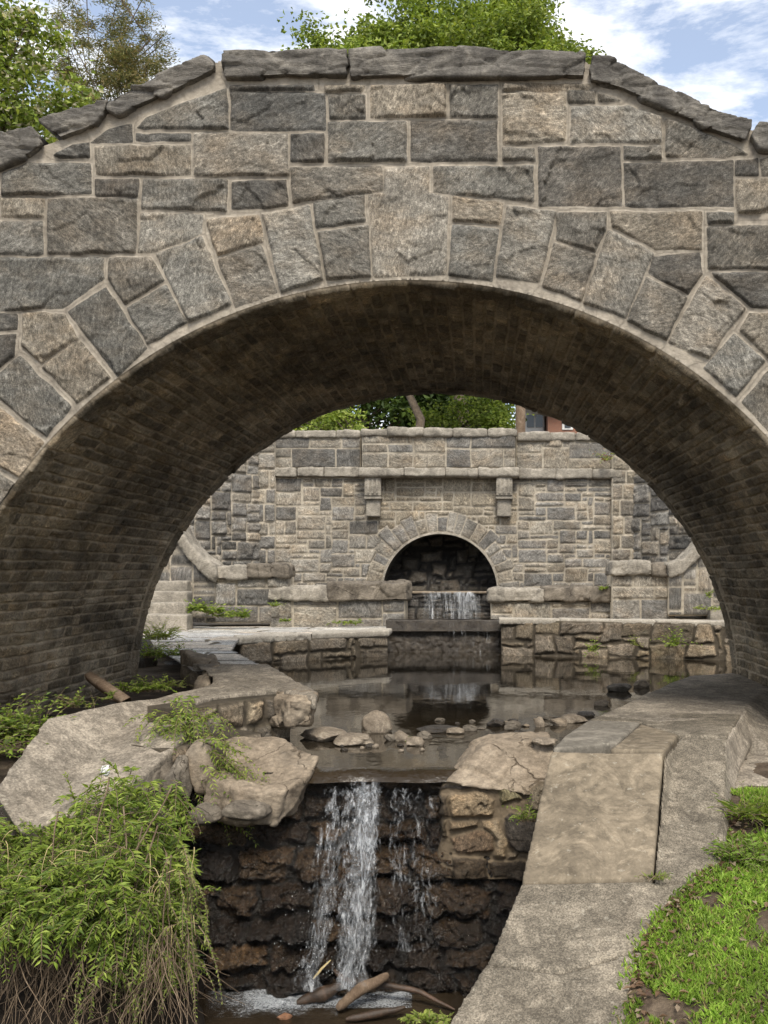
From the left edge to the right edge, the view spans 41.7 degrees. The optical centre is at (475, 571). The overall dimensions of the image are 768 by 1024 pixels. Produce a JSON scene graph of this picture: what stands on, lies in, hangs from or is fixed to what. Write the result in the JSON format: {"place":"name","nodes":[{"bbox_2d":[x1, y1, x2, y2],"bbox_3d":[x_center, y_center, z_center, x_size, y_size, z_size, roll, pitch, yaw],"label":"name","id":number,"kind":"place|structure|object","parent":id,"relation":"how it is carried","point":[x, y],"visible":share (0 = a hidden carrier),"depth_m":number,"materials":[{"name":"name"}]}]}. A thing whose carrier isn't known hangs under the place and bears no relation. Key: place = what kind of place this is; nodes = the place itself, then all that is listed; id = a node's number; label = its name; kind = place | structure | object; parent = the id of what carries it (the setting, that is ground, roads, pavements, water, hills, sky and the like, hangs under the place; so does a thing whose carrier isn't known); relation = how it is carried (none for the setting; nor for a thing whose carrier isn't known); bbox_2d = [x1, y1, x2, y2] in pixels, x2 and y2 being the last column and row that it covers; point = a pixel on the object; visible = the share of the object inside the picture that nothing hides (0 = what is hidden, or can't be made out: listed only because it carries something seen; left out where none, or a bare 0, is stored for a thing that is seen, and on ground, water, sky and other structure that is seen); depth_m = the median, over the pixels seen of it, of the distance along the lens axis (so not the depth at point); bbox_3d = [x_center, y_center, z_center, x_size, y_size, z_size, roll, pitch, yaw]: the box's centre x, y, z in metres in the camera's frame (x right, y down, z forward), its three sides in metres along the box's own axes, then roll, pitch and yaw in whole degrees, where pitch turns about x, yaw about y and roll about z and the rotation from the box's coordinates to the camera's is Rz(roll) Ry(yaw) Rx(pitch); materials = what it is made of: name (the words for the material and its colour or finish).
{"place":"outdoors","nodes":[
{"label":"outdoors","id":0,"kind":"place"},
{"bbox_2d":[0,634,393,844],"bbox_3d":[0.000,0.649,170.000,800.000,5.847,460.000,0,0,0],"label":"ground","id":1,"kind":"structure","parent":0,"point":[172,671],"depth_m":12.17,"materials":[{"name":"soil"}]},
{"bbox_2d":[0,0,103,143],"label":"leafy tree","id":2,"kind":"object","parent":1,"relation":"on","point":[16,112],"visible":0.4,"depth_m":29.37,"materials":[{"name":"green plant"}]},
{"bbox_2d":[50,686,106,707],"bbox_3d":[-3.696,1.168,9.210,0.651,0.218,0.377,0,0,0],"label":"weed","id":3,"kind":"object","parent":1,"relation":"on","point":[77,704],"visible":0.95,"depth_m":9.25,"materials":[{"name":"green plant"}]},
{"bbox_2d":[43,0,179,107],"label":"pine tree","id":4,"kind":"object","parent":1,"relation":"on","point":[125,75],"visible":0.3,"depth_m":39.30,"materials":[{"name":"green plant"}]},
{"bbox_2d":[108,675,177,692],"bbox_3d":[-3.427,1.162,10.357,0.830,0.214,0.435,0,0,0],"label":"weed","id":5,"kind":"object","parent":1,"relation":"on","point":[142,685],"visible":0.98,"depth_m":10.34,"materials":[{"name":"green plant"}]},
{"bbox_2d":[138,639,157,667],"bbox_3d":[-4.763,1.326,14.162,0.444,0.754,0.530,0,0,0],"label":"pier foot stone","id":6,"kind":"object","parent":1,"relation":"on","point":[145,662],"visible":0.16,"depth_m":14.06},
{"bbox_2d":[0,664,318,1023],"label":"stream bank wall","id":7,"kind":"structure","parent":1,"relation":"on","point":[256,700],"depth_m":8.03,"materials":[{"name":"stone"}]},
{"bbox_2d":[0,720,48,757],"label":"weed","id":8,"kind":"object","parent":7,"relation":"on","point":[7,749],"visible":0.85,"depth_m":7.94,"materials":[{"name":"green plant"}]},
{"bbox_2d":[0,687,84,748],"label":"weed","id":9,"kind":"object","parent":7,"relation":"on","point":[25,720],"visible":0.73,"depth_m":8.50,"materials":[{"name":"green plant"}]},
{"bbox_2d":[84,671,131,702],"bbox_3d":[-3.615,1.150,9.830,0.119,0.258,1.214,0,0,-37],"label":"driftwood log","id":10,"kind":"object","parent":7,"relation":"on","point":[99,683],"visible":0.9,"depth_m":9.82,"materials":[{"name":"brown wood"}]},
{"bbox_2d":[93,691,114,700],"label":"weed","id":11,"kind":"object","parent":10,"relation":"on","point":[110,697],"visible":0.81,"depth_m":9.54,"materials":[{"name":"green plant"}]},
{"bbox_2d":[0,758,243,1023],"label":"hanging bush","id":12,"kind":"object","parent":7,"relation":"on","point":[34,915],"visible":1,"depth_m":6.43,"materials":[{"name":"green plant"}]},
{"bbox_2d":[101,765,109,776],"bbox_3d":[-2.705,1.453,7.298,0.060,0.090,0.068,0,0,-37],"label":"litter scrap","id":13,"kind":"object","parent":12,"relation":"on","point":[106,768],"visible":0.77,"depth_m":7.28,"materials":[{"name":"paper"}]},
{"bbox_2d":[153,780,209,842],"bbox_3d":[-2.178,1.778,7.355,0.421,0.441,0.372,0,0,0],"label":"leafy sprig","id":14,"kind":"object","parent":12,"relation":"attached to","point":[174,802],"visible":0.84,"depth_m":7.40,"materials":[{"name":"green plant"}]},
{"bbox_2d":[123,695,269,847],"bbox_3d":[-2.230,1.616,8.208,1.515,1.140,0.746,0,0,31],"label":"trailing fern","id":15,"kind":"object","parent":7,"relation":"on","point":[180,728],"visible":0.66,"depth_m":8.34,"materials":[{"name":"green plant"}]},
{"bbox_2d":[144,580,192,630],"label":"stone steps","id":16,"kind":"structure","parent":1,"relation":"on","point":[169,604],"depth_m":19.84,"materials":[{"name":"stone"}]},
{"bbox_2d":[184,598,211,612],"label":"weed","id":17,"kind":"object","parent":16,"relation":"on","point":[196,607],"visible":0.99,"depth_m":19.90,"materials":[{"name":"green plant"}]},
{"bbox_2d":[164,660,180,664],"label":"rubble stone","id":18,"kind":"object","parent":1,"relation":"on","point":[174,662],"visible":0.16,"depth_m":14.50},
{"bbox_2d":[179,649,219,689],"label":"broken slab","id":19,"kind":"structure","parent":1,"relation":"on","point":[190,658],"depth_m":12.05,"materials":[{"name":"stone"}]},
{"bbox_2d":[151,673,191,688],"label":"weed","id":20,"kind":"object","parent":19,"relation":"on","point":[181,684],"visible":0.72,"depth_m":10.98,"materials":[{"name":"green plant"}]},
{"bbox_2d":[195,601,226,615],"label":"weed","id":21,"kind":"object","parent":1,"relation":"on","point":[212,610],"visible":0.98,"depth_m":19.91,"materials":[{"name":"green plant"}]},
{"bbox_2d":[189,452,260,622],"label":"wing wall","id":22,"kind":"structure","parent":1,"relation":"on","point":[225,526],"depth_m":23.28,"materials":[{"name":"stone"}]},
{"bbox_2d":[233,628,391,663],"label":"pool edge wall","id":23,"kind":"structure","parent":1,"relation":"on","point":[270,647],"depth_m":18.09,"materials":[{"name":"stone"}]},
{"bbox_2d":[132,772,522,999],"bbox_3d":[-0.952,2.610,8.197,3.596,1.980,1.020,0,0,0],"label":"rock ledge","id":24,"kind":"object","parent":1,"relation":"on","point":[440,933],"visible":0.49,"depth_m":7.91,"materials":[{"name":"stone"}]},
{"bbox_2d":[212,767,457,1012],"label":"waterfall","id":25,"kind":"structure","parent":24,"relation":"on","point":[385,774],"depth_m":7.84,"materials":[{"name":"liquid"}]},
{"bbox_2d":[313,960,330,978],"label":"straw twig","id":26,"kind":"object","parent":25,"relation":"in","point":[320,970],"visible":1,"depth_m":7.63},
{"bbox_2d":[437,731,553,880],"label":"rubble wall","id":27,"kind":"structure","parent":24,"relation":"on","point":[505,770],"depth_m":7.94,"materials":[{"name":"stone"}]},
{"bbox_2d":[502,794,537,824],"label":"weed","id":28,"kind":"object","parent":27,"relation":"on","point":[523,815],"visible":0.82,"depth_m":7.41,"materials":[{"name":"green plant"}]},
{"bbox_2d":[532,737,556,745],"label":"pale stone","id":29,"kind":"object","parent":27,"relation":"on","point":[544,741],"visible":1,"depth_m":8.09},
{"bbox_2d":[293,405,383,430],"bbox_3d":[-4.684,-3.472,30.016,5.595,3.758,3.492,0,0,0],"label":"garden shrub","id":30,"kind":"object","parent":1,"relation":"on","point":[340,419],"visible":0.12,"depth_m":29.90,"materials":[{"name":"green plant"}]},
{"bbox_2d":[268,579,412,626],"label":"wall","id":31,"kind":"structure","parent":1,"relation":"on","point":[373,603],"depth_m":20.86,"materials":[{"name":"stone"}]},
{"bbox_2d":[267,600,285,606],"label":"weed","id":32,"kind":"object","parent":31,"relation":"attached to","point":[275,605],"visible":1,"depth_m":20.56,"materials":[{"name":"green plant"}]},
{"bbox_2d":[0,45,767,722],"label":"stone footbridge","id":33,"kind":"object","parent":1,"relation":"on","point":[214,275],"visible":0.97,"depth_m":8.28,"materials":[{"name":"stone"}]},
{"bbox_2d":[296,394,479,430],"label":"leafy tree","id":34,"kind":"object","parent":1,"relation":"on","point":[379,410],"visible":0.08,"depth_m":47.79,"materials":[{"name":"green plant"}]},
{"bbox_2d":[406,395,424,427],"bbox_3d":[-0.997,-7.734,33.461,8.100,10.996,6.044,0,0,0],"label":"shade tree","id":35,"kind":"object","parent":1,"relation":"on","point":[417,412],"depth_m":32.89,"materials":[{"name":"brown plant"}]},
{"bbox_2d":[277,0,606,426],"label":"maple tree","id":36,"kind":"object","parent":1,"relation":"on","point":[509,25],"visible":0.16,"depth_m":42.61,"materials":[{"name":"green plant"}]},
{"bbox_2d":[386,618,500,651],"bbox_3d":[-0.643,1.462,20.282,2.377,1.048,0.717,0,0,0],"label":"weir","id":37,"kind":"object","parent":1,"relation":"on","point":[445,635],"visible":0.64,"depth_m":20.02,"materials":[{"name":"stone"}]},
{"bbox_2d":[258,426,634,588],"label":"terrace wall","id":38,"kind":"structure","parent":1,"relation":"on","point":[434,508],"depth_m":23.97,"materials":[{"name":"stone"}]},
{"bbox_2d":[590,448,615,462],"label":"weed","id":39,"kind":"object","parent":38,"relation":"attached to","point":[607,458],"visible":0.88,"depth_m":23.50,"materials":[{"name":"green plant"}]},
{"bbox_2d":[382,393,526,428],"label":"leafy tree","id":40,"kind":"object","parent":1,"relation":"on","point":[430,401],"visible":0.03,"depth_m":49.57,"materials":[{"name":"green plant"}]},
{"bbox_2d":[395,395,533,430],"bbox_3d":[-0.363,-4.074,36.022,5.207,5.184,4.100,0,0,-29],"label":"garden shrub","id":41,"kind":"object","parent":1,"relation":"on","point":[477,415],"visible":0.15,"depth_m":35.52,"materials":[{"name":"green plant"}]},
{"bbox_2d":[515,405,525,434],"bbox_3d":[1.290,-6.300,29.000,0.300,8.200,0.300,0,0,0],"label":"utility pole","id":42,"kind":"object","parent":1,"relation":"on","point":[520,419],"visible":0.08,"depth_m":28.88,"materials":[{"name":"brown wood"}]},
{"bbox_2d":[486,585,610,618],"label":"wall","id":43,"kind":"structure","parent":1,"relation":"on","point":[566,601],"depth_m":20.86,"materials":[{"name":"stone"}]},
{"bbox_2d":[598,584,608,589],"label":"weed","id":44,"kind":"object","parent":43,"relation":"on","point":[604,588],"visible":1,"depth_m":20.68,"materials":[{"name":"green plant"}]},
{"bbox_2d":[451,673,767,1023],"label":"sloping kerb wall","id":45,"kind":"structure","parent":1,"relation":"on","point":[628,795],"depth_m":6.64,"materials":[{"name":"concrete"}]},
{"bbox_2d":[397,1009,453,1023],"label":"weed","id":46,"kind":"object","parent":45,"relation":"on","point":[428,1016],"visible":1,"depth_m":5.54,"materials":[{"name":"green plant"}]},
{"bbox_2d":[638,870,672,880],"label":"grass tuft","id":47,"kind":"object","parent":45,"relation":"on","point":[661,877],"visible":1,"depth_m":6.24,"materials":[{"name":"green plant"}]},
{"bbox_2d":[605,559,674,618],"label":"wall","id":48,"kind":"structure","parent":1,"relation":"on","point":[639,589],"depth_m":20.57,"materials":[{"name":"stone"}]},
{"bbox_2d":[631,472,691,562],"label":"wing wall","id":49,"kind":"structure","parent":1,"relation":"on","point":[660,534],"depth_m":23.32,"materials":[{"name":"stone"}]},
{"bbox_2d":[695,606,723,619],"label":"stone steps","id":50,"kind":"structure","parent":1,"relation":"on","point":[716,615],"depth_m":20.30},
{"bbox_2d":[143,623,385,670],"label":"path","id":51,"kind":"structure","parent":0,"point":[219,640],"depth_m":17.59,"materials":[{"name":"stone"}]},
{"bbox_2d":[142,618,189,643],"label":"grass tuft","id":52,"kind":"object","parent":51,"relation":"on","point":[155,635],"visible":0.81,"depth_m":15.41,"materials":[{"name":"green plant"}]},
{"bbox_2d":[139,635,195,665],"bbox_3d":[-4.355,1.060,13.772,1.091,0.464,0.481,0,0,0],"label":"weed","id":53,"kind":"object","parent":51,"relation":"on","point":[158,652],"visible":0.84,"depth_m":13.73,"materials":[{"name":"green plant"}]},
{"bbox_2d":[159,527,223,617],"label":"raking wall","id":54,"kind":"structure","parent":51,"relation":"on","point":[193,561],"depth_m":20.78,"materials":[{"name":"stone"}]},
{"bbox_2d":[208,605,253,617],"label":"weed","id":55,"kind":"object","parent":51,"relation":"on","point":[239,614],"visible":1,"depth_m":19.93,"materials":[{"name":"green plant"}]},
{"bbox_2d":[206,562,295,622],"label":"wall","id":56,"kind":"structure","parent":51,"relation":"on","point":[248,586],"depth_m":20.86,"materials":[{"name":"stone"}]},
{"bbox_2d":[279,617,291,621],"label":"weed","id":57,"kind":"object","parent":51,"relation":"on","point":[284,620],"visible":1,"depth_m":20.57,"materials":[{"name":"green plant"}]},
{"bbox_2d":[325,619,362,625],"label":"weed","id":58,"kind":"object","parent":51,"relation":"on","point":[349,622],"visible":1,"depth_m":20.39,"materials":[{"name":"green plant"}]},
{"bbox_2d":[197,991,465,1023],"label":"pool","id":59,"kind":"structure","parent":0,"point":[215,1011],"depth_m":7.51,"materials":[{"name":"liquid"}]},
{"bbox_2d":[276,1012,291,1019],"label":"stream stone","id":60,"kind":"object","parent":59,"relation":"on","point":[285,1016],"visible":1,"depth_m":7.38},
{"bbox_2d":[296,982,343,1004],"bbox_3d":[-1.189,3.227,7.642,0.360,0.138,0.122,0,0,-22],"label":"driftwood log","id":61,"kind":"object","parent":59,"relation":"on","point":[322,994],"visible":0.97,"depth_m":7.61,"materials":[{"name":"brown wood"}]},
{"bbox_2d":[336,972,389,1010],"bbox_3d":[-0.855,3.157,7.533,0.418,0.232,0.102,0,0,-21],"label":"driftwood log","id":62,"kind":"object","parent":59,"relation":"on","point":[358,990],"visible":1,"depth_m":7.50,"materials":[{"name":"brown wood"}]},
{"bbox_2d":[346,1006,405,1021],"bbox_3d":[-0.735,3.249,7.348,0.442,0.080,0.066,0,0,-13],"label":"driftwood log","id":63,"kind":"object","parent":59,"relation":"on","point":[373,1014],"visible":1,"depth_m":7.32,"materials":[{"name":"brown wood"}]},
{"bbox_2d":[332,969,454,1009],"bbox_3d":[-0.651,3.198,7.654,1.035,0.177,0.090,0,0,19],"label":"driftwood branch","id":64,"kind":"object","parent":59,"relation":"on","point":[392,986],"visible":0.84,"depth_m":7.61,"materials":[{"name":"brown wood"}]},
{"bbox_2d":[0,0,767,428],"label":"sky","id":65,"kind":"structure","parent":0,"point":[712,52],"materials":[{"name":"blue"}]},
{"bbox_2d":[389,615,498,618],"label":"weir pool","id":66,"kind":"structure","parent":0,"point":[448,617],"depth_m":20.66,"materials":[{"name":"liquid"}]},
{"bbox_2d":[408,591,489,614],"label":"cascade sill","id":67,"kind":"structure","parent":66,"relation":"in","point":[442,603],"depth_m":21.84,"materials":[{"name":"stone"}]},
{"bbox_2d":[413,588,487,590],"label":"cave pool","id":68,"kind":"structure","parent":0,"point":[462,589],"depth_m":23.17,"materials":[{"name":"liquid"}]},
{"bbox_2d":[265,652,732,767],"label":"stream pool","id":69,"kind":"structure","parent":0,"point":[408,693],"depth_m":13.28,"materials":[{"name":"liquid"}]},
{"bbox_2d":[204,736,318,826],"bbox_3d":[-1.805,1.841,8.229,1.036,0.838,1.012,0,0,0],"label":"lip boulder","id":70,"kind":"object","parent":69,"relation":"on","point":[282,794],"visible":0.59,"depth_m":7.93,"materials":[{"name":"stone"}]},
{"bbox_2d":[187,802,223,825],"bbox_3d":[-2.100,1.874,7.737,0.275,0.180,0.242,0,0,-33],"label":"wedged stone","id":71,"kind":"object","parent":70,"relation":"attached to","point":[212,813],"visible":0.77,"depth_m":7.66,"materials":[{"name":"stone"}]},
{"bbox_2d":[221,799,271,821],"bbox_3d":[-1.753,1.842,7.719,0.344,0.168,0.306,0,0,17],"label":"wedged stone","id":72,"kind":"object","parent":70,"relation":"attached to","point":[247,810],"visible":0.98,"depth_m":7.62,"materials":[{"name":"stone"}]},
{"bbox_2d":[300,726,346,741],"bbox_3d":[-1.429,1.561,9.612,0.432,0.131,0.467,0,0,-40],"label":"stream stone","id":73,"kind":"object","parent":69,"relation":"on","point":[322,734],"visible":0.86,"depth_m":9.49,"materials":[{"name":"stone"}]},
{"bbox_2d":[334,732,373,745],"bbox_3d":[-1.132,1.570,9.366,0.371,0.119,0.434,0,0,0],"label":"stream stone","id":74,"kind":"object","parent":69,"relation":"on","point":[349,739],"visible":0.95,"depth_m":9.24,"materials":[{"name":"stone"}]},
{"bbox_2d":[361,710,391,732],"bbox_3d":[-0.992,1.528,10.015,0.317,0.291,0.227,0,0,0],"label":"stream stone","id":75,"kind":"object","parent":69,"relation":"on","point":[376,721],"visible":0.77,"depth_m":9.94,"materials":[{"name":"stone"}]},
{"bbox_2d":[384,734,394,740],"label":"stream stone","id":76,"kind":"object","parent":69,"relation":"on","point":[389,737],"visible":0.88,"depth_m":9.46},
{"bbox_2d":[395,730,409,740],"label":"stream stone","id":77,"kind":"object","parent":69,"relation":"on","point":[400,735],"visible":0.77,"depth_m":9.46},
{"bbox_2d":[406,736,424,745],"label":"stream stone","id":78,"kind":"object","parent":69,"relation":"on","point":[414,741],"visible":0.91,"depth_m":9.20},
{"bbox_2d":[416,730,432,738],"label":"stream stone","id":79,"kind":"object","parent":69,"relation":"on","point":[424,734],"visible":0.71,"depth_m":9.59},
{"bbox_2d":[416,725,456,732],"bbox_3d":[-0.383,1.583,10.054,0.441,0.087,0.306,0,0,0],"label":"stream stone","id":80,"kind":"object","parent":69,"relation":"on","point":[436,728],"visible":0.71,"depth_m":9.98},
{"bbox_2d":[446,727,464,733],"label":"stream stone","id":81,"kind":"object","parent":69,"relation":"on","point":[455,730],"visible":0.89,"depth_m":9.89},
{"bbox_2d":[463,725,477,730],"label":"stream stone","id":82,"kind":"object","parent":69,"relation":"on","point":[469,728],"visible":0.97,"depth_m":10.07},
{"bbox_2d":[486,718,505,726],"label":"stream stone","id":83,"kind":"object","parent":69,"relation":"on","point":[495,722],"visible":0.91,"depth_m":10.33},
{"bbox_2d":[504,720,520,729],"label":"stream stone","id":84,"kind":"object","parent":69,"relation":"on","point":[513,725],"visible":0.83,"depth_m":10.13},
{"bbox_2d":[534,717,544,726],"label":"stream stone","id":85,"kind":"object","parent":69,"relation":"on","point":[539,722],"visible":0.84,"depth_m":10.32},
{"bbox_2d":[543,715,554,719],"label":"stream stone","id":86,"kind":"object","parent":69,"relation":"on","point":[546,717],"visible":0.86,"depth_m":10.85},
{"bbox_2d":[550,718,566,725],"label":"stream stone","id":87,"kind":"object","parent":69,"relation":"on","point":[558,721],"visible":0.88,"depth_m":10.40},
{"bbox_2d":[560,713,587,722],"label":"stream stone","id":88,"kind":"object","parent":69,"relation":"on","point":[572,718],"visible":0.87,"depth_m":10.61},
{"bbox_2d":[577,711,594,716],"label":"stream stone","id":89,"kind":"object","parent":69,"relation":"on","point":[586,714],"visible":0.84,"depth_m":11.05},
{"bbox_2d":[594,700,609,705],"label":"stream stone","id":90,"kind":"object","parent":69,"relation":"on","point":[601,703],"visible":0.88,"depth_m":11.95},
{"bbox_2d":[498,617,730,660],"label":"pool edge wall","id":91,"kind":"structure","parent":69,"relation":"on","point":[534,636],"depth_m":18.66,"materials":[{"name":"stone"}]},
{"bbox_2d":[580,637,603,655],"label":"weed","id":92,"kind":"object","parent":91,"relation":"attached to","point":[591,649],"visible":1,"depth_m":18.36,"materials":[{"name":"green plant"}]},
{"bbox_2d":[630,636,642,646],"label":"weed","id":93,"kind":"object","parent":91,"relation":"attached to","point":[633,642],"visible":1,"depth_m":18.32,"materials":[{"name":"green plant"}]},
{"bbox_2d":[652,626,700,647],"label":"weed","id":94,"kind":"object","parent":91,"relation":"attached to","point":[675,642],"visible":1,"depth_m":18.03,"materials":[{"name":"green plant"}]},
{"bbox_2d":[606,683,631,691],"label":"stream stone","id":95,"kind":"object","parent":69,"relation":"on","point":[620,687],"visible":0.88,"depth_m":13.35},
{"bbox_2d":[633,680,649,687],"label":"stream stone","id":96,"kind":"object","parent":69,"relation":"on","point":[641,684],"visible":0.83,"depth_m":13.81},
{"bbox_2d":[526,409,576,433],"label":"brick house","id":97,"kind":"structure","parent":0,"point":[537,422],"depth_m":61.38,"materials":[{"name":"red brick"}]},
{"bbox_2d":[526,412,542,431],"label":"porch window","id":98,"kind":"structure","parent":97,"relation":"in","point":[533,423],"depth_m":61.38,"materials":[{"name":"glass"}]},
{"bbox_2d":[562,424,572,429],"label":"window","id":99,"kind":"structure","parent":97,"relation":"in","point":[564,427],"depth_m":59.93,"materials":[{"name":"white paint"}]},
{"bbox_2d":[609,759,767,1023],"bbox_3d":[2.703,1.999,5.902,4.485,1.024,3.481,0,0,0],"label":"grass","id":100,"kind":"structure","parent":0,"point":[700,976],"depth_m":5.56,"materials":[{"name":"green plant"}]},
{"bbox_2d":[622,809,767,1023],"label":"dead leaves","id":101,"kind":"object","parent":100,"relation":"on","point":[652,963],"visible":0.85,"depth_m":5.60,"materials":[{"name":"plant"}]},
{"bbox_2d":[701,829,767,873],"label":"weed","id":102,"kind":"object","parent":100,"relation":"on","point":[729,853],"visible":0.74,"depth_m":6.44,"materials":[{"name":"green plant"}]},
{"bbox_2d":[708,781,767,831],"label":"grass tuft","id":103,"kind":"object","parent":100,"relation":"on","point":[744,812],"visible":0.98,"depth_m":6.93,"materials":[{"name":"green plant"}]},
{"bbox_2d":[675,616,709,619],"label":"path","id":104,"kind":"structure","parent":0,"point":[687,618],"depth_m":20.80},
{"bbox_2d":[664,542,719,615],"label":"raking wall","id":105,"kind":"structure","parent":104,"relation":"on","point":[689,583],"depth_m":20.47,"materials":[{"name":"stone"}]},
{"bbox_2d":[692,604,720,611],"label":"weed","id":106,"kind":"object","parent":104,"relation":"on","point":[698,607],"visible":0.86,"depth_m":19.95,"materials":[{"name":"green plant"}]},
{"bbox_2d":[705,589,714,597],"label":"weed","id":107,"kind":"object","parent":104,"relation":"on","point":[709,594],"visible":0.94,"depth_m":19.93,"materials":[{"name":"green plant"}]}
]}

